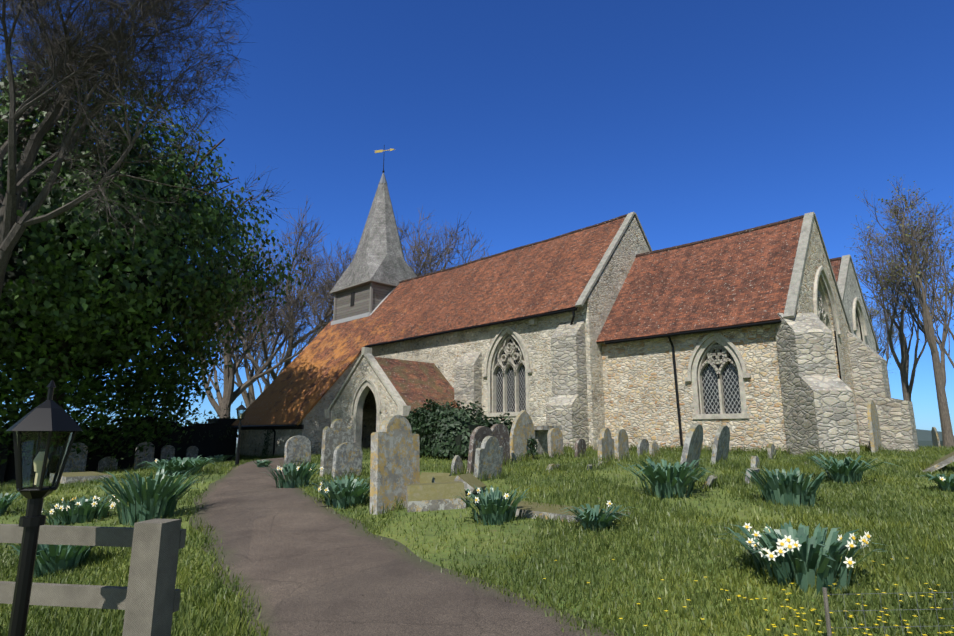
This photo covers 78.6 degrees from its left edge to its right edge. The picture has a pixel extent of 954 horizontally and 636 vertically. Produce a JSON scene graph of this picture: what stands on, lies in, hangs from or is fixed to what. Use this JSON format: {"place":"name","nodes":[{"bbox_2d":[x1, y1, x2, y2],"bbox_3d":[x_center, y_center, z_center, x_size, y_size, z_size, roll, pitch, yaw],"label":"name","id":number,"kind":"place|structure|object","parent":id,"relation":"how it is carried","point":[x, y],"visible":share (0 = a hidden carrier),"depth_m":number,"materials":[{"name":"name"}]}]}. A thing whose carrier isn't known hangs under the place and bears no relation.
{"place":"outdoors","nodes":[
{"label":"outdoors","id":0,"kind":"place"},
{"bbox_2d":[189,457,621,635],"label":"asphalt path","id":1,"kind":"structure","parent":0,"point":[307,566],"depth_m":4.73,"materials":[{"name":"grey asphalt"}]},
{"bbox_2d":[0,435,953,635],"bbox_3d":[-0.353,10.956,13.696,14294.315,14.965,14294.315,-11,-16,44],"label":"ground","id":2,"kind":"structure","parent":0,"point":[429,535],"depth_m":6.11,"materials":[{"name":"green plant"}]},
{"bbox_2d":[0,519,185,635],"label":"fence","id":3,"kind":"object","parent":2,"relation":"on","point":[147,599],"visible":1,"depth_m":2.95,"materials":[{"name":"grey wood"}]},
{"bbox_2d":[0,407,238,482],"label":"hedge","id":4,"kind":"object","parent":2,"relation":"on","point":[208,446],"depth_m":29.82,"materials":[{"name":"green plant"}]},
{"bbox_2d":[6,380,246,635],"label":"lamp posts","id":5,"kind":"object","parent":2,"relation":"on","point":[49,415],"visible":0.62,"depth_m":2.66,"materials":[{"name":"black metal"}]},
{"bbox_2d":[15,410,245,488],"bbox_3d":[-8.278,3.640,19.477,36.442,0.915,0.969,-26,-29,66],"label":"lantern glass","id":6,"kind":"object","parent":5,"relation":"attached to","point":[58,444],"visible":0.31,"depth_m":2.78,"materials":[{"name":"glass"}]},
{"bbox_2d":[33,413,241,484],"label":"lamp bulbs","id":7,"kind":"object","parent":5,"relation":"in","point":[38,462],"depth_m":2.71,"materials":[{"name":"glass"}]},
{"bbox_2d":[0,0,289,297],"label":"bare tree","id":8,"kind":"object","parent":2,"relation":"on","point":[102,42],"visible":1,"depth_m":18.07,"materials":[{"name":"grey plant"}]},
{"bbox_2d":[0,40,316,479],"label":"chestnut tree","id":9,"kind":"object","parent":2,"relation":"on","point":[205,301],"depth_m":23.07,"materials":[{"name":"green plant"}]},
{"bbox_2d":[180,247,332,417],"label":"bare tree","id":10,"kind":"object","parent":2,"relation":"on","point":[230,396],"visible":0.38,"depth_m":42.92,"materials":[{"name":"brown plant"}]},
{"bbox_2d":[203,270,320,408],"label":"bare tree","id":11,"kind":"object","parent":2,"relation":"on","point":[249,398],"visible":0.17,"depth_m":55.67,"materials":[{"name":"brown plant"}]},
{"bbox_2d":[259,430,273,456],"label":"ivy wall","id":12,"kind":"structure","parent":2,"relation":"on","point":[264,451],"depth_m":30.39,"materials":[{"name":"green plant"}]},
{"bbox_2d":[240,353,360,457],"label":"aisle walls","id":13,"kind":"structure","parent":2,"relation":"on","point":[314,421],"depth_m":29.33,"materials":[{"name":"beige stone"}]},
{"bbox_2d":[237,424,303,429],"bbox_3d":[-10.982,5.740,30.567,7.400,0.230,0.080,-11,-16,44],"label":"aisle eaves board","id":14,"kind":"object","parent":13,"relation":"attached to","point":[300,426],"visible":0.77,"depth_m":30.27,"materials":[{"name":"brown wood"}]},
{"bbox_2d":[218,200,416,386],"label":"bare tree","id":15,"kind":"object","parent":2,"relation":"on","point":[290,354],"visible":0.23,"depth_m":47.59,"materials":[{"name":"brown plant"}]},
{"bbox_2d":[49,426,629,523],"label":"ledger stones","id":16,"kind":"object","parent":2,"relation":"on","point":[431,491],"visible":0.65,"depth_m":7.83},
{"bbox_2d":[264,239,416,333],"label":"bare tree","id":17,"kind":"object","parent":2,"relation":"on","point":[324,279],"visible":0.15,"depth_m":54.48,"materials":[{"name":"brown plant"}]},
{"bbox_2d":[331,357,405,450],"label":"porch walls","id":18,"kind":"structure","parent":2,"relation":"on","point":[341,408],"depth_m":25.11,"materials":[{"name":"beige stone"}]},
{"bbox_2d":[325,347,410,418],"bbox_3d":[-4.722,2.722,24.714,5.700,2.950,0.380,-11,-16,44],"label":"porch gable coping","id":19,"kind":"object","parent":18,"relation":"on","point":[403,409],"visible":0.83,"depth_m":24.22,"materials":[{"name":"beige stone"}]},
{"bbox_2d":[363,357,459,411],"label":"porch roof","id":20,"kind":"structure","parent":18,"relation":"on","point":[416,384],"depth_m":25.23,"materials":[{"name":"brown tile"}]},
{"bbox_2d":[306,208,491,320],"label":"bare tree","id":21,"kind":"object","parent":2,"relation":"on","point":[420,253],"visible":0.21,"depth_m":54.21,"materials":[{"name":"brown plant"}]},
{"bbox_2d":[63,423,806,488],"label":"gravestones","id":22,"kind":"object","parent":2,"relation":"on","point":[488,455],"depth_m":11.83,"materials":[{"name":"grey stone"}]},
{"bbox_2d":[406,399,537,459],"bbox_3d":[-0.672,3.173,16.479,2.619,1.968,5.636,8,-13,-34],"label":"ivy","id":23,"kind":"object","parent":2,"relation":"on","point":[447,419],"depth_m":15.28,"materials":[{"name":"green plant"}]},
{"bbox_2d":[0,453,953,594],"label":"daffodil leaves","id":24,"kind":"object","parent":2,"relation":"on","point":[156,498],"visible":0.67,"depth_m":7.51,"materials":[{"name":"green plant"}]},
{"bbox_2d":[42,459,945,567],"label":"daffodil petals","id":25,"kind":"object","parent":24,"relation":"attached to","point":[786,544],"visible":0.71,"depth_m":4.12,"materials":[{"name":"white plant"}]},
{"bbox_2d":[98,419,953,476],"bbox_3d":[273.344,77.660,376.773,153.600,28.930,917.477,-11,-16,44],"label":"gravestones","id":26,"kind":"object","parent":2,"relation":"on","point":[336,433],"visible":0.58,"depth_m":12.59,"materials":[{"name":"grey stone"}]},
{"bbox_2d":[235,429,953,454],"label":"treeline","id":27,"kind":"object","parent":2,"relation":"on","point":[924,437],"depth_m":105.13,"materials":[{"name":"grey"}]},
{"bbox_2d":[370,401,940,514],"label":"gravestones","id":28,"kind":"object","parent":2,"relation":"on","point":[395,459],"visible":0.71,"depth_m":8.18,"materials":[{"name":"grey stone"}]},
{"bbox_2d":[454,313,918,455],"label":"buttresses","id":29,"kind":"structure","parent":2,"relation":"on","point":[818,402],"depth_m":19.82,"materials":[{"name":"stone"}]},
{"bbox_2d":[602,219,860,451],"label":"chancel walls","id":30,"kind":"structure","parent":2,"relation":"on","point":[639,391],"depth_m":19.76,"materials":[{"name":"beige stone"}]},
{"bbox_2d":[596,218,840,346],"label":"roof","id":31,"kind":"structure","parent":30,"relation":"on","point":[742,279],"depth_m":20.64,"materials":[{"name":"red tile"}]},
{"bbox_2d":[575,212,878,350],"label":"copings","id":32,"kind":"object","parent":30,"relation":"on","point":[796,278],"visible":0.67,"depth_m":21.36,"materials":[{"name":"grey stone"}]},
{"bbox_2d":[543,559,953,635],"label":"yellow wildflowers","id":33,"kind":"object","parent":2,"relation":"on","point":[830,612],"visible":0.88,"depth_m":3.49,"materials":[{"name":"yellow plant"}]},
{"bbox_2d":[822,587,831,635],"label":"stake","id":34,"kind":"object","parent":2,"relation":"on","point":[827,613],"visible":1,"depth_m":3.14,"materials":[{"name":"grey wood"}]},
{"bbox_2d":[843,261,876,352],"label":"chapel walls","id":35,"kind":"structure","parent":2,"relation":"on","point":[852,292],"depth_m":24.39,"materials":[{"name":"stone"}]},
{"bbox_2d":[861,289,910,372],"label":"bare tree","id":36,"kind":"object","parent":2,"relation":"on","point":[886,337],"visible":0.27,"depth_m":42.51,"materials":[{"name":"brown plant"}]},
{"bbox_2d":[828,592,953,635],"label":"wire fence","id":37,"kind":"object","parent":2,"relation":"on","point":[863,610],"visible":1,"depth_m":3.15,"materials":[{"name":"metal"}]},
{"bbox_2d":[849,205,953,445],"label":"bare tree","id":38,"kind":"object","parent":2,"relation":"on","point":[903,367],"visible":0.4,"depth_m":33.32,"materials":[{"name":"brown plant"}]},
{"bbox_2d":[856,207,953,323],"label":"bare tree buds","id":39,"kind":"object","parent":38,"relation":"attached to","point":[894,274],"visible":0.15,"depth_m":33.52,"materials":[{"name":"brown plant"}]},
{"bbox_2d":[852,177,953,447],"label":"bare tree","id":40,"kind":"object","parent":2,"relation":"on","point":[927,329],"visible":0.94,"depth_m":30.05,"materials":[{"name":"brown plant"}]},
{"bbox_2d":[853,176,953,322],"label":"bare tree buds","id":41,"kind":"object","parent":40,"relation":"attached to","point":[891,244],"visible":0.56,"depth_m":30.82,"materials":[{"name":"brown plant"}]},
{"bbox_2d":[904,211,953,367],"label":"bare tree","id":42,"kind":"object","parent":2,"relation":"on","point":[949,333],"visible":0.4,"depth_m":35.65,"materials":[{"name":"brown plant"}]},
{"bbox_2d":[0,0,953,434],"label":"sky","id":43,"kind":"structure","parent":0,"point":[540,120],"materials":[{"name":"blue"}]},
{"bbox_2d":[369,216,649,450],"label":"nave walls","id":44,"kind":"structure","parent":0,"point":[449,349],"depth_m":23.26,"materials":[{"name":"beige stone"}]},
{"bbox_2d":[232,217,625,425],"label":"nave roof","id":45,"kind":"structure","parent":44,"relation":"on","point":[554,275],"depth_m":29.28,"materials":[{"name":"red tile"}]},
{"bbox_2d":[331,287,395,324],"bbox_3d":[-7.143,-0.886,37.171,4.340,2.483,2.220,-11,-16,44],"label":"roof flashing","id":46,"kind":"object","parent":45,"relation":"on","point":[351,318],"visible":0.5,"depth_m":35.88,"materials":[{"name":"grey metal"}]},
{"bbox_2d":[330,279,397,320],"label":"belfry trim","id":47,"kind":"structure","parent":45,"relation":"on","point":[371,281],"depth_m":35.87,"materials":[{"name":"grey wood"}]},
{"bbox_2d":[350,292,354,305],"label":"louvres","id":48,"kind":"object","parent":47,"relation":"attached to","point":[352,299],"visible":0.33,"depth_m":36.57,"materials":[{"name":"black wood"}]},
{"bbox_2d":[330,183,416,291],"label":"spire","id":49,"kind":"structure","parent":47,"relation":"on","point":[379,255],"depth_m":37.51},
{"bbox_2d":[378,172,387,184],"bbox_3d":[-6.395,-9.509,39.711,0.630,0.900,0.630,-11,-16,44],"label":"spire cap","id":50,"kind":"object","parent":49,"relation":"on","point":[383,179],"visible":0.81,"depth_m":39.52,"materials":[{"name":"grey metal"}]},
{"bbox_2d":[335,283,393,320],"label":"tower body","id":51,"kind":"structure","parent":45,"relation":"on","point":[344,309],"depth_m":36.17,"materials":[{"name":"grey wood"}]},
{"bbox_2d":[397,318,536,346],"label":"corbels","id":52,"kind":"object","parent":45,"relation":"attached to","point":[532,321],"visible":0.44,"depth_m":26.45,"materials":[{"name":"grey stone"}]},
{"bbox_2d":[399,214,841,283],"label":"ridge tiles","id":53,"kind":"object","parent":45,"relation":"on","point":[696,242],"visible":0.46,"depth_m":24.78,"materials":[{"name":"brown tile"}]},
{"bbox_2d":[231,308,781,457],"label":"gutters","id":54,"kind":"object","parent":44,"relation":"attached to","point":[573,310],"visible":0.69,"depth_m":20.80,"materials":[{"name":"black metal"}]},
{"bbox_2d":[407,339,740,420],"bbox_3d":[4.639,2.780,23.533,21.367,6.919,7.654,-3,-12,16],"label":"window glass","id":55,"kind":"object","parent":44,"relation":"in","point":[731,391],"depth_m":19.22,"materials":[{"name":"glass"}]},
{"bbox_2d":[351,266,867,446],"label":"window trim","id":56,"kind":"structure","parent":44,"relation":"attached to","point":[727,346],"depth_m":20.27,"materials":[{"name":"beige stone"}]},
{"bbox_3d":[-6.395,-10.932,39.992,0.160,2.100,0.160,-11,-16,44],"label":"weather vane rod","id":57,"kind":"object","parent":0,"visible":0},
{"bbox_2d":[375,148,394,152],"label":"weather vane","id":58,"kind":"object","parent":57,"relation":"attached to","point":[377,151],"visible":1,"depth_m":40.15,"materials":[{"name":"gold metal"}]}
]}

